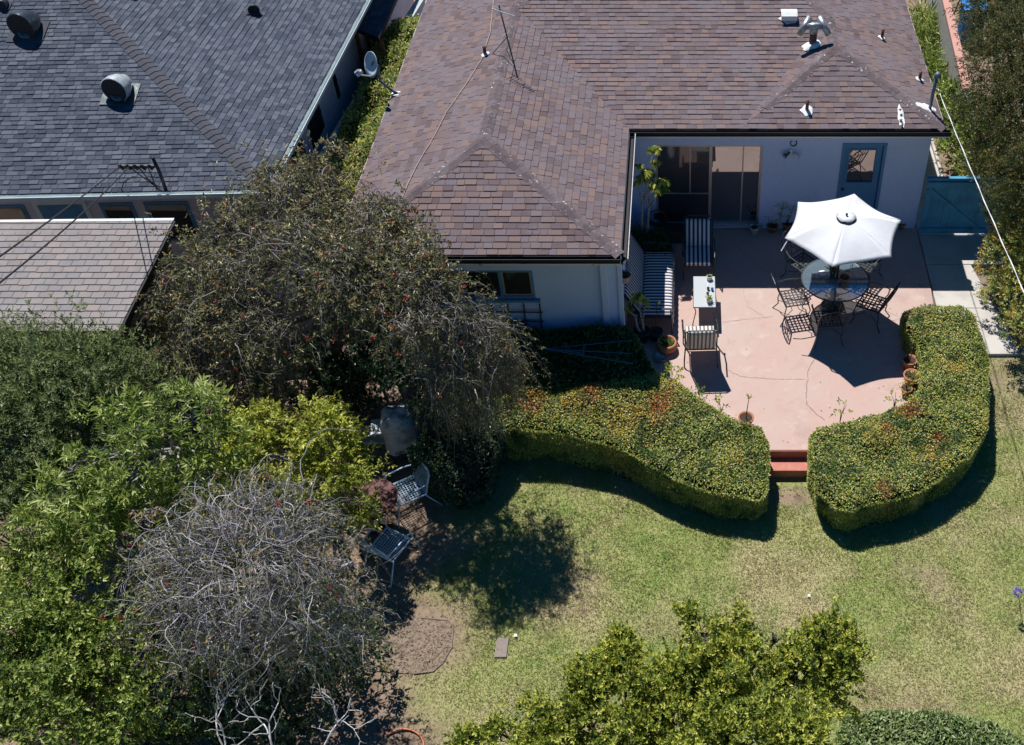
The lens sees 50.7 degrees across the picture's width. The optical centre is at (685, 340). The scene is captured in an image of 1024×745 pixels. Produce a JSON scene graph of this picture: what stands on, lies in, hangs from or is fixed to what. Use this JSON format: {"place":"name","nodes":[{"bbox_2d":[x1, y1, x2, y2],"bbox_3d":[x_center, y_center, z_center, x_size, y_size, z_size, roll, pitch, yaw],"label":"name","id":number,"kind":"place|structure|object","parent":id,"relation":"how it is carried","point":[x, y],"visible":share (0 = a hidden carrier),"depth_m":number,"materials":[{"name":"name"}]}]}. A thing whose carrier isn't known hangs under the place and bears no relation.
{"place":"outdoors","nodes":[
{"label":"outdoors","id":0,"kind":"place"},
{"bbox_2d":[0,0,1023,744],"bbox_3d":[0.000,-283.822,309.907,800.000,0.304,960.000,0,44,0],"label":"lawn","id":1,"kind":"structure","parent":0,"point":[382,706],"depth_m":16.52,"materials":[{"name":"plant"}]},
{"bbox_2d":[0,289,194,617],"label":"bluegreen tree","id":2,"kind":"object","parent":1,"relation":"on","point":[43,373],"visible":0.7,"depth_m":15.39,"materials":[{"name":"green plant"}]},
{"bbox_2d":[0,218,213,435],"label":"garden shed","id":3,"kind":"structure","parent":1,"relation":"on","point":[104,266],"depth_m":17.32,"materials":[{"name":"beige"}]},
{"bbox_2d":[94,338,149,417],"bbox_3d":[-9.562,0.625,18.056,0.710,2.200,0.710,-16,47,-16],"label":"tree","id":4,"kind":"object","parent":1,"relation":"on","point":[120,371],"visible":0.02,"depth_m":17.71,"materials":[{"name":"green plant"}]},
{"bbox_2d":[0,514,243,744],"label":"green garden tree","id":5,"kind":"object","parent":1,"relation":"on","point":[65,655],"visible":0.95,"depth_m":12.86,"materials":[{"name":"green plant"}]},
{"bbox_2d":[0,373,259,565],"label":"frangipani tree","id":6,"kind":"object","parent":1,"relation":"on","point":[109,505],"visible":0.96,"depth_m":13.94,"materials":[{"name":"green plant"}]},
{"bbox_2d":[0,0,413,302],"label":"neighbour house","id":7,"kind":"structure","parent":1,"relation":"on","point":[216,79],"depth_m":19.93,"materials":[{"name":"tile"}]},
{"bbox_2d":[0,204,30,219],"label":"window","id":8,"kind":"structure","parent":7,"relation":"in","point":[7,212],"depth_m":19.35,"materials":[{"name":"blue paint"}]},
{"bbox_2d":[5,10,49,42],"bbox_3d":[-12.685,-6.045,20.355,0.688,0.691,0.563,0,44,0],"label":"gooseneck vent","id":9,"kind":"object","parent":7,"relation":"attached to","point":[29,26],"visible":0.98,"depth_m":20.25,"materials":[{"name":"metal"}]},
{"bbox_2d":[31,201,93,218],"bbox_3d":[-11.402,-1.732,20.007,0.962,2.280,0.029,-1,44,-1],"label":"window","id":10,"kind":"structure","parent":7,"relation":"in","point":[44,210],"depth_m":19.35,"materials":[{"name":"glass"}]},
{"bbox_2d":[98,202,138,218],"bbox_3d":[-10.402,-2.194,19.606,0.601,0.900,0.029,-1,44,-1],"label":"window","id":11,"kind":"structure","parent":7,"relation":"in","point":[116,210],"depth_m":19.40,"materials":[{"name":"blue paint"}]},
{"bbox_2d":[99,74,140,104],"bbox_3d":[-10.511,-4.653,19.624,0.638,0.654,0.522,0,44,0],"label":"gooseneck vent","id":12,"kind":"object","parent":7,"relation":"attached to","point":[119,89],"visible":0.98,"depth_m":19.52,"materials":[{"name":"silver metal"}]},
{"bbox_2d":[117,156,167,191],"bbox_3d":[-9.526,-2.840,18.403,0.818,0.777,0.210,0,44,0],"label":"service riser","id":13,"kind":"object","parent":7,"relation":"attached to","point":[143,166],"visible":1,"depth_m":18.24,"materials":[{"name":"metal"}]},
{"bbox_2d":[0,166,119,256],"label":"overhead cable","id":14,"kind":"object","parent":13,"relation":"attached to","point":[23,239],"visible":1,"depth_m":11.42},
{"bbox_2d":[0,166,129,283],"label":"overhead cable","id":15,"kind":"object","parent":13,"relation":"attached to","point":[33,255],"visible":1,"depth_m":11.59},
{"bbox_2d":[143,201,202,240],"bbox_3d":[-9.503,-2.217,19.629,0.801,0.900,0.029,-1,44,-1],"label":"window","id":16,"kind":"structure","parent":7,"relation":"in","point":[178,210],"depth_m":19.49,"materials":[{"name":"glass"}]},
{"bbox_2d":[245,3,262,14],"bbox_3d":[-9.042,-6.885,22.201,0.306,0.415,0.250,-18,47,-18],"label":"gooseneck vent","id":17,"kind":"object","parent":7,"relation":"attached to","point":[253,9],"visible":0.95,"depth_m":22.08,"materials":[{"name":"metal"}]},
{"bbox_2d":[287,137,308,179],"bbox_3d":[-7.737,-3.687,21.059,0.038,0.900,0.951,1,44,1],"label":"window","id":18,"kind":"structure","parent":7,"relation":"in","point":[299,144],"depth_m":21.16,"materials":[{"name":"black glass"}]},
{"bbox_2d":[306,103,325,151],"bbox_3d":[-7.695,-4.561,21.952,0.038,0.900,0.951,1,44,1],"label":"window","id":19,"kind":"structure","parent":7,"relation":"in","point":[316,125],"depth_m":22.01,"materials":[{"name":"black glass"}]},
{"bbox_2d":[331,72,341,102],"bbox_3d":[-7.642,-5.662,23.076,0.038,0.900,0.301,1,44,1],"label":"window","id":20,"kind":"structure","parent":7,"relation":"in","point":[334,80],"depth_m":23.13,"materials":[{"name":"black glass"}]},
{"bbox_2d":[186,678,240,744],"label":"dead shrub","id":21,"kind":"object","parent":1,"relation":"on","point":[221,727],"visible":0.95,"depth_m":12.31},
{"bbox_2d":[112,517,368,682],"bbox_3d":[-6.458,3.797,15.201,3.605,1.872,2.396,0,44,0],"label":"bare tree","id":22,"kind":"object","parent":1,"relation":"on","point":[123,575],"visible":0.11,"depth_m":15.06,"materials":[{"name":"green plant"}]},
{"bbox_2d":[94,610,399,744],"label":"green understory tree","id":23,"kind":"object","parent":1,"relation":"on","point":[295,722],"visible":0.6,"depth_m":13.62,"materials":[{"name":"green plant"}]},
{"bbox_2d":[228,683,280,744],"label":"dead shrub","id":24,"kind":"object","parent":1,"relation":"on","point":[269,732],"visible":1,"depth_m":12.18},
{"bbox_2d":[96,427,426,744],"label":"bottlebrush tree","id":25,"kind":"object","parent":1,"relation":"on","point":[259,637],"visible":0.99,"depth_m":12.75,"materials":[{"name":"grey plant"}]},
{"bbox_2d":[152,292,419,441],"bbox_3d":[-6.664,0.772,18.009,4.512,2.277,2.347,-22,48,-21],"label":"shade understory","id":26,"kind":"object","parent":1,"relation":"on","point":[339,366],"visible":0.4,"depth_m":17.75,"materials":[{"name":"green plant"}]},
{"bbox_2d":[205,389,396,538],"bbox_3d":[-5.656,2.167,16.029,2.728,3.066,2.336,0,44,0],"label":"shrub","id":27,"kind":"object","parent":1,"relation":"on","point":[349,439],"visible":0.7,"depth_m":15.40,"materials":[{"name":"green plant"}]},
{"bbox_2d":[311,684,375,744],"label":"dead shrub","id":28,"kind":"object","parent":1,"relation":"on","point":[332,730],"visible":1,"depth_m":12.28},
{"bbox_2d":[126,128,563,455],"bbox_3d":[-6.004,-0.242,16.865,5.259,5.399,7.891,-29,51,-26],"label":"bottlebrush tree","id":29,"kind":"object","parent":1,"relation":"on","point":[499,376],"visible":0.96,"depth_m":16.18,"materials":[{"name":"green plant"}]},
{"bbox_2d":[311,425,383,444],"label":"garden path","id":30,"kind":"structure","parent":1,"relation":"on","point":[377,439],"depth_m":18.47,"materials":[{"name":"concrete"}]},
{"bbox_2d":[317,0,424,223],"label":"boundary wall","id":31,"kind":"structure","parent":1,"relation":"on","point":[417,6],"depth_m":22.95,"materials":[{"name":"paint"}]},
{"bbox_2d":[345,478,397,537],"bbox_3d":[-4.965,2.753,16.934,0.840,0.730,0.840,0,44,0],"label":"garden table","id":32,"kind":"object","parent":1,"relation":"on","point":[387,493],"visible":0.49,"depth_m":16.80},
{"bbox_2d":[325,13,419,219],"bbox_3d":[-6.661,-4.878,23.686,1.394,2.187,7.032,0,44,0],"label":"passage hedge","id":33,"kind":"object","parent":1,"relation":"on","point":[376,96],"visible":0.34,"depth_m":22.99,"materials":[{"name":"green plant"}]},
{"bbox_2d":[354,0,397,73],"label":"lean to","id":34,"kind":"object","parent":1,"relation":"on","point":[375,21],"visible":0.61,"depth_m":24.29,"materials":[{"name":"stone"}]},
{"bbox_2d":[364,36,389,51],"bbox_3d":[-7.436,-6.516,25.579,1.011,1.917,0.025,0,44,0],"label":"board fence","id":35,"kind":"object","parent":1,"relation":"on","point":[368,41],"visible":0.12,"depth_m":25.03,"materials":[{"name":"brown wood"}]},
{"bbox_2d":[356,518,423,587],"bbox_3d":[-4.614,3.173,16.400,0.584,0.888,0.802,20,48,20],"label":"garden chair","id":36,"kind":"object","parent":1,"relation":"on","point":[374,550],"visible":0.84,"depth_m":16.36,"materials":[{"name":"grey metal"}]},
{"bbox_2d":[370,404,421,464],"bbox_3d":[-4.865,1.569,17.821,0.770,1.180,0.566,-6,45,-6],"label":"barbecue grill","id":37,"kind":"object","parent":1,"relation":"on","point":[396,429],"visible":0.84,"depth_m":17.51,"materials":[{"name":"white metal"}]},
{"bbox_2d":[366,618,451,673],"bbox_3d":[-4.153,4.542,15.688,1.397,0.116,0.911,0,44,0],"label":"garden bed","id":38,"kind":"object","parent":1,"relation":"on","point":[431,625],"visible":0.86,"depth_m":15.66,"materials":[{"name":"soil"}]},
{"bbox_2d":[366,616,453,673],"bbox_3d":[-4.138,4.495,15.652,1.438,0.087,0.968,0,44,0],"label":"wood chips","id":39,"kind":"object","parent":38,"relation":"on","point":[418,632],"visible":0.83,"depth_m":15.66,"materials":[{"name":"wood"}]},
{"bbox_2d":[414,617,453,673],"bbox_3d":[-3.720,4.498,15.645,0.555,0.021,0.934,0,44,0],"label":"bed edging","id":40,"kind":"object","parent":38,"relation":"on","point":[449,649],"visible":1,"depth_m":15.67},
{"bbox_2d":[383,461,442,527],"bbox_3d":[-4.493,2.402,17.187,0.802,0.888,0.584,-26,50,-24],"label":"garden chair","id":41,"kind":"object","parent":1,"relation":"on","point":[425,490],"visible":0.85,"depth_m":17.13,"materials":[{"name":"grey metal"}]},
{"bbox_2d":[360,328,482,431],"bbox_3d":[-4.238,0.862,17.677,2.199,2.643,1.619,21,48,20],"label":"glossy bush","id":42,"kind":"object","parent":1,"relation":"on","point":[386,382],"visible":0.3,"depth_m":17.08,"materials":[{"name":"green plant"}]},
{"bbox_2d":[405,398,508,509],"bbox_3d":[-3.746,1.824,17.501,1.574,1.367,1.618,0,44,0],"label":"dark hedge","id":43,"kind":"object","parent":1,"relation":"on","point":[469,475],"visible":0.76,"depth_m":17.26,"materials":[{"name":"green plant"}]},
{"bbox_2d":[494,638,508,657],"bbox_3d":[-2.715,4.529,15.623,0.180,0.028,0.320,0,44,0],"label":"paving brick","id":44,"kind":"object","parent":1,"relation":"on","point":[502,651],"visible":1,"depth_m":15.60,"materials":[{"name":"stone"}]},
{"bbox_2d":[9,389,1021,744],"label":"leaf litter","id":45,"kind":"object","parent":1,"relation":"on","point":[431,599],"visible":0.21,"depth_m":16.54,"materials":[{"name":"plant"}]},
{"bbox_2d":[499,320,655,399],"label":"shade shrubs","id":46,"kind":"object","parent":1,"relation":"on","point":[563,368],"visible":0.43,"depth_m":18.36,"materials":[{"name":"green plant"}]},
{"bbox_2d":[544,340,632,363],"bbox_3d":[-1.680,0.203,18.259,1.559,0.054,0.584,0,44,0],"label":"fan trellis","id":47,"kind":"object","parent":46,"relation":"on","point":[567,351],"visible":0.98,"depth_m":18.29,"materials":[{"name":"teal metal"}]},
{"bbox_2d":[487,371,770,520],"bbox_3d":[-0.964,1.717,17.715,4.803,1.195,2.534,0,44,0],"label":"clipped hedge","id":48,"kind":"object","parent":1,"relation":"on","point":[667,441],"visible":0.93,"depth_m":17.56,"materials":[{"name":"green plant"}]},
{"bbox_2d":[333,0,951,368],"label":"house","id":49,"kind":"structure","parent":1,"relation":"on","point":[522,180],"depth_m":20.51,"materials":[{"name":"brown"}]},
{"bbox_2d":[354,51,399,96],"bbox_3d":[-5.923,-5.007,20.323,0.601,0.949,0.689,0,44,0],"label":"satellite dish","id":50,"kind":"object","parent":49,"relation":"on","point":[371,66],"visible":1,"depth_m":20.36,"materials":[{"name":"paint"}]},
{"bbox_2d":[401,0,493,204],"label":"antenna cable","id":51,"kind":"object","parent":49,"relation":"on","point":[450,106],"visible":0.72,"depth_m":19.76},
{"bbox_2d":[418,270,540,302],"bbox_3d":[-3.600,-0.971,18.322,2.120,0.690,0.160,0,44,0],"label":"window","id":52,"kind":"structure","parent":49,"relation":"in","point":[512,286],"depth_m":18.39,"materials":[{"name":"blue paint"}]},
{"bbox_2d":[489,4,515,61],"bbox_3d":[-3.522,-5.832,20.171,0.423,1.190,0.874,-24,49,-23],"label":"tv antenna","id":53,"kind":"object","parent":49,"relation":"on","point":[502,10],"visible":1,"depth_m":19.93,"materials":[{"name":"metal"}]},
{"bbox_2d":[470,304,543,330],"bbox_3d":[-3.160,-0.361,18.821,1.280,0.781,0.041,0,44,0],"label":"trellis","id":54,"kind":"object","parent":49,"relation":"attached to","point":[524,312],"visible":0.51,"depth_m":18.66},
{"bbox_2d":[622,231,631,283],"bbox_3d":[-1.076,-1.470,18.423,0.244,1.140,0.241,0,44,0],"label":"hanging pot","id":55,"kind":"object","parent":49,"relation":"hanging from","point":[626,275],"visible":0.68,"depth_m":18.71,"materials":[{"name":"ceramic"}]},
{"bbox_2d":[646,210,666,226],"bbox_3d":[-0.588,-2.560,21.838,0.433,0.421,0.132,0,44,0],"label":"hose reel","id":56,"kind":"object","parent":49,"relation":"attached to","point":[656,216],"visible":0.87,"depth_m":21.85,"materials":[{"name":"brown plastic"}]},
{"bbox_2d":[655,145,762,227],"bbox_3d":[0.460,-3.133,21.415,2.200,2.010,0.165,0,44,0],"label":"sliding door","id":57,"kind":"structure","parent":49,"relation":"in","point":[721,182],"depth_m":21.39,"materials":[{"name":"glass"}]},
{"bbox_2d":[778,9,797,23],"bbox_3d":[2.103,-6.669,21.754,0.391,0.240,0.356,0,44,0],"label":"roof vent","id":58,"kind":"object","parent":49,"relation":"on","point":[789,16],"visible":1,"depth_m":21.65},
{"bbox_2d":[800,99,812,115],"bbox_3d":[2.325,-4.452,20.157,0.244,0.290,0.248,32,53,28],"label":"vent pipe","id":59,"kind":"object","parent":49,"relation":"on","point":[806,110],"visible":1,"depth_m":20.18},
{"bbox_2d":[797,15,830,50],"bbox_3d":[2.551,-6.111,21.097,0.696,0.721,0.333,0,44,0],"label":"flue","id":60,"kind":"object","parent":49,"relation":"on","point":[813,28],"visible":0.98,"depth_m":20.94,"materials":[{"name":"metal"}]},
{"bbox_2d":[839,146,882,207],"bbox_3d":[3.510,-3.141,21.427,0.750,1.985,0.097,0,44,0],"label":"door","id":61,"kind":"structure","parent":49,"relation":"in","point":[861,165],"depth_m":21.21,"materials":[{"name":"blue paint"}]},
{"bbox_2d":[916,72,940,111],"bbox_3d":[4.637,-4.693,20.210,0.453,0.989,0.267,0,44,0],"label":"service mast","id":62,"kind":"object","parent":49,"relation":"on","point":[937,76],"visible":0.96,"depth_m":20.20,"materials":[{"name":"metal"}]},
{"bbox_2d":[938,89,1023,292],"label":"service wire","id":63,"kind":"object","parent":62,"relation":"attached to","point":[982,196],"visible":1,"depth_m":16.65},
{"bbox_2d":[442,594,876,744],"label":"citrus tree","id":64,"kind":"object","parent":1,"relation":"on","point":[700,693],"visible":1,"depth_m":12.26,"materials":[{"name":"green plant"}]},
{"bbox_2d":[769,458,807,477],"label":"steps","id":65,"kind":"structure","parent":1,"relation":"on","point":[788,467],"depth_m":17.85,"materials":[{"name":"brick"}]},
{"bbox_2d":[770,451,807,457],"bbox_3d":[1.740,1.918,17.907,0.670,0.175,0.010,0,44,0],"label":"step riser","id":66,"kind":"object","parent":65,"relation":"on","point":[788,454],"visible":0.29,"depth_m":17.90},
{"bbox_2d":[806,303,991,533],"bbox_3d":[3.706,1.175,18.353,3.416,1.077,4.596,0,44,0],"label":"clipped hedge","id":67,"kind":"object","parent":1,"relation":"on","point":[922,449],"visible":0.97,"depth_m":17.54,"materials":[{"name":"green plant"}]},
{"bbox_2d":[907,0,937,35],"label":"agapanthus clump","id":68,"kind":"object","parent":1,"relation":"on","point":[915,10],"visible":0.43,"depth_m":28.06,"materials":[{"name":"green plant"}]},
{"bbox_2d":[910,1,939,38],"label":"agapanthus clump","id":69,"kind":"object","parent":1,"relation":"on","point":[934,15],"visible":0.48,"depth_m":27.79,"materials":[{"name":"green plant"}]},
{"bbox_2d":[912,11,941,49],"bbox_3d":[6.184,-8.085,27.513,1.118,0.951,1.909,-16,47,-16],"label":"agapanthus clump","id":70,"kind":"object","parent":1,"relation":"on","point":[926,26],"visible":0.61,"depth_m":27.34,"materials":[{"name":"green plant"}]},
{"bbox_2d":[833,706,1023,744],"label":"rounded shrub","id":71,"kind":"object","parent":1,"relation":"on","point":[911,727],"visible":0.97,"depth_m":13.93,"materials":[{"name":"green plant"}]},
{"bbox_2d":[917,29,944,68],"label":"agapanthus clump","id":72,"kind":"object","parent":1,"relation":"on","point":[929,47],"visible":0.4,"depth_m":26.64,"materials":[{"name":"green plant"}]},
{"bbox_2d":[922,43,948,75],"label":"agapanthus clump","id":73,"kind":"object","parent":1,"relation":"on","point":[933,60],"visible":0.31,"depth_m":26.05,"materials":[{"name":"green plant"}]},
{"bbox_2d":[924,52,951,79],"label":"agapanthus clump","id":74,"kind":"object","parent":1,"relation":"on","point":[943,67],"visible":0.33,"depth_m":25.88,"materials":[{"name":"green plant"}]},
{"bbox_2d":[927,66,954,98],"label":"agapanthus clump","id":75,"kind":"object","parent":1,"relation":"on","point":[940,78],"visible":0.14,"depth_m":25.37,"materials":[{"name":"green plant"}]},
{"bbox_2d":[927,0,971,126],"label":"block wall","id":76,"kind":"structure","parent":1,"relation":"on","point":[946,30],"depth_m":26.11,"materials":[{"name":"concrete"}]},
{"bbox_2d":[958,0,986,43],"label":"wheelie bin","id":77,"kind":"object","parent":1,"relation":"on","point":[962,25],"visible":0.09,"depth_m":27.59,"materials":[{"name":"blue plastic"}]},
{"bbox_2d":[934,74,1014,175],"bbox_3d":[6.312,-4.667,23.688,1.780,1.958,3.918,0,44,0],"label":"passage ivy","id":78,"kind":"object","parent":1,"relation":"on","point":[953,139],"visible":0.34,"depth_m":23.19,"materials":[{"name":"green plant"}]},
{"bbox_2d":[941,0,1023,224],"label":"tall bottlebrush hedge","id":79,"kind":"object","parent":1,"relation":"on","point":[1011,91],"visible":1,"depth_m":20.16,"materials":[{"name":"green plant"}]},
{"bbox_2d":[957,145,1023,347],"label":"boundary shrub","id":80,"kind":"object","parent":1,"relation":"on","point":[1014,238],"visible":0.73,"depth_m":19.78,"materials":[{"name":"green plant"}]},
{"bbox_2d":[626,227,933,450],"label":"patio","id":81,"kind":"structure","parent":0,"point":[863,382],"depth_m":19.77,"materials":[{"name":"concrete"}]},
{"bbox_2d":[624,292,650,342],"bbox_3d":[-0.863,-0.418,19.344,0.519,1.124,0.344,-21,48,-20],"label":"schefflera","id":82,"kind":"object","parent":81,"relation":"on","point":[642,331],"visible":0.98,"depth_m":19.32,"materials":[{"name":"plant"}]},
{"bbox_2d":[624,233,674,333],"bbox_3d":[-0.681,-1.151,20.202,0.942,0.981,1.943,0,44,0],"label":"striped sofa","id":83,"kind":"object","parent":81,"relation":"on","point":[655,271],"visible":0.83,"depth_m":20.14,"materials":[{"name":"fabric"}]},
{"bbox_2d":[633,145,670,233],"bbox_3d":[-0.614,-2.669,20.604,0.838,2.578,0.576,19,47,18],"label":"schefflera","id":84,"kind":"object","parent":81,"relation":"on","point":[648,176],"visible":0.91,"depth_m":20.14,"materials":[{"name":"plant"}]},
{"bbox_2d":[630,221,673,262],"bbox_3d":[-0.705,-1.796,21.092,1.000,0.785,1.135,0,44,0],"label":"armchair","id":85,"kind":"object","parent":81,"relation":"on","point":[639,237],"visible":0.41,"depth_m":21.11,"materials":[{"name":"black"}]},
{"bbox_2d":[649,301,662,341],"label":"potted plant","id":86,"kind":"object","parent":81,"relation":"on","point":[655,333],"visible":0.98,"depth_m":19.61,"materials":[{"name":"black plant"}]},
{"bbox_2d":[656,335,677,354],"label":"potted plant","id":87,"kind":"object","parent":81,"relation":"on","point":[667,344],"visible":1,"depth_m":19.40,"materials":[{"name":"orange plant"}]},
{"bbox_2d":[656,360,684,386],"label":"shrub","id":88,"kind":"object","parent":81,"relation":"on","point":[680,370],"visible":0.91,"depth_m":18.30,"materials":[{"name":"green plant"}]},
{"bbox_2d":[682,215,715,280],"bbox_3d":[0.257,-1.831,20.930,0.665,0.929,0.966,0,44,0],"label":"armchair","id":89,"kind":"object","parent":81,"relation":"on","point":[697,251],"visible":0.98,"depth_m":20.95,"materials":[{"name":"fabric"}]},
{"bbox_2d":[681,319,718,367],"bbox_3d":[0.270,-0.084,19.078,0.665,1.024,0.782,-1,44,-1],"label":"armchair","id":90,"kind":"object","parent":81,"relation":"on","point":[699,337],"visible":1,"depth_m":18.81,"materials":[{"name":"fabric"}]},
{"bbox_2d":[692,276,715,324],"bbox_3d":[0.357,-0.772,20.187,0.467,0.461,0.909,0,44,0],"label":"coffee table","id":91,"kind":"object","parent":81,"relation":"on","point":[701,284],"visible":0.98,"depth_m":20.00,"materials":[{"name":"white glass"}]},
{"bbox_2d":[738,394,753,425],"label":"potted plant","id":92,"kind":"object","parent":81,"relation":"on","point":[747,416],"visible":0.83,"depth_m":18.07,"materials":[{"name":"orange plant"}]},
{"bbox_2d":[765,216,780,232],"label":"potted plant","id":93,"kind":"object","parent":81,"relation":"on","point":[772,227],"visible":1,"depth_m":21.95,"materials":[{"name":"green plant"}]},
{"bbox_2d":[778,202,796,230],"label":"potted plant","id":94,"kind":"object","parent":81,"relation":"on","point":[786,225],"visible":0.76,"depth_m":21.84,"materials":[{"name":"green plant"}]},
{"bbox_2d":[771,273,810,326],"bbox_3d":[1.963,-0.852,19.864,0.750,1.029,0.604,-8,45,-9],"label":"iron chair","id":95,"kind":"object","parent":81,"relation":"on","point":[801,298],"visible":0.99,"depth_m":19.92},
{"bbox_2d":[780,227,821,292],"bbox_3d":[2.245,-1.629,20.657,0.604,1.029,0.750,-30,52,-27],"label":"iron chair","id":96,"kind":"object","parent":81,"relation":"on","point":[800,265],"visible":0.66,"depth_m":20.65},
{"bbox_2d":[808,302,848,348],"bbox_3d":[2.632,-0.401,19.403,0.604,1.029,0.750,-4,45,-4],"label":"iron chair","id":97,"kind":"object","parent":81,"relation":"on","point":[825,324],"visible":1,"depth_m":19.43,"materials":[{"name":"metal"}]},
{"bbox_2d":[801,259,869,314],"bbox_3d":[2.810,-0.901,20.112,1.288,0.745,1.288,0,44,0],"label":"patio table","id":98,"kind":"object","parent":81,"relation":"on","point":[832,302],"visible":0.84,"depth_m":19.96,"materials":[{"name":"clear glass"}]},
{"bbox_2d":[836,263,852,283],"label":"potted plant","id":99,"kind":"object","parent":98,"relation":"on","point":[844,278],"visible":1,"depth_m":19.69,"materials":[{"name":"green plant"}]},
{"bbox_2d":[781,194,900,280],"bbox_3d":[2.840,-1.442,19.582,1.944,2.261,2.202,13,46,13],"label":"patio umbrella","id":100,"kind":"object","parent":81,"relation":"on","point":[849,229],"visible":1,"depth_m":18.77,"materials":[{"name":"white fabric"}]},
{"bbox_2d":[846,259,881,290],"bbox_3d":[3.548,-1.632,20.660,0.604,1.029,0.750,26,50,24],"label":"iron chair","id":101,"kind":"object","parent":81,"relation":"on","point":[874,265],"visible":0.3,"depth_m":20.61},
{"bbox_2d":[849,282,900,333],"bbox_3d":[3.562,-0.748,19.758,0.750,1.029,0.604,20,48,20],"label":"iron chair","id":102,"kind":"object","parent":81,"relation":"on","point":[886,300],"visible":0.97,"depth_m":19.78,"materials":[{"name":"metal"}]},
{"bbox_2d":[894,376,917,396],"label":"potted plant","id":103,"kind":"object","parent":81,"relation":"on","point":[907,388],"visible":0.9,"depth_m":18.62,"materials":[{"name":"green plant"}]},
{"bbox_2d":[902,338,917,369],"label":"potted plant","id":104,"kind":"object","parent":81,"relation":"on","point":[909,361],"visible":0.97,"depth_m":19.07,"materials":[{"name":"green plant"}]},
{"bbox_2d":[903,368,919,387],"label":"potted plant","id":105,"kind":"object","parent":81,"relation":"on","point":[910,374],"visible":0.85,"depth_m":18.78,"materials":[{"name":"green plant"}]},
{"bbox_2d":[915,145,1020,356],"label":"path","id":106,"kind":"structure","parent":0,"point":[949,260],"depth_m":21.15,"materials":[{"name":"concrete"}]},
{"bbox_2d":[931,138,943,175],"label":"path kerb","id":107,"kind":"structure","parent":106,"relation":"on","point":[933,147],"depth_m":23.90,"materials":[{"name":"concrete"}]},
{"bbox_2d":[918,176,1014,232],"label":"garden gate","id":108,"kind":"structure","parent":106,"relation":"on","point":[951,205],"depth_m":21.52,"materials":[{"name":"wood"}]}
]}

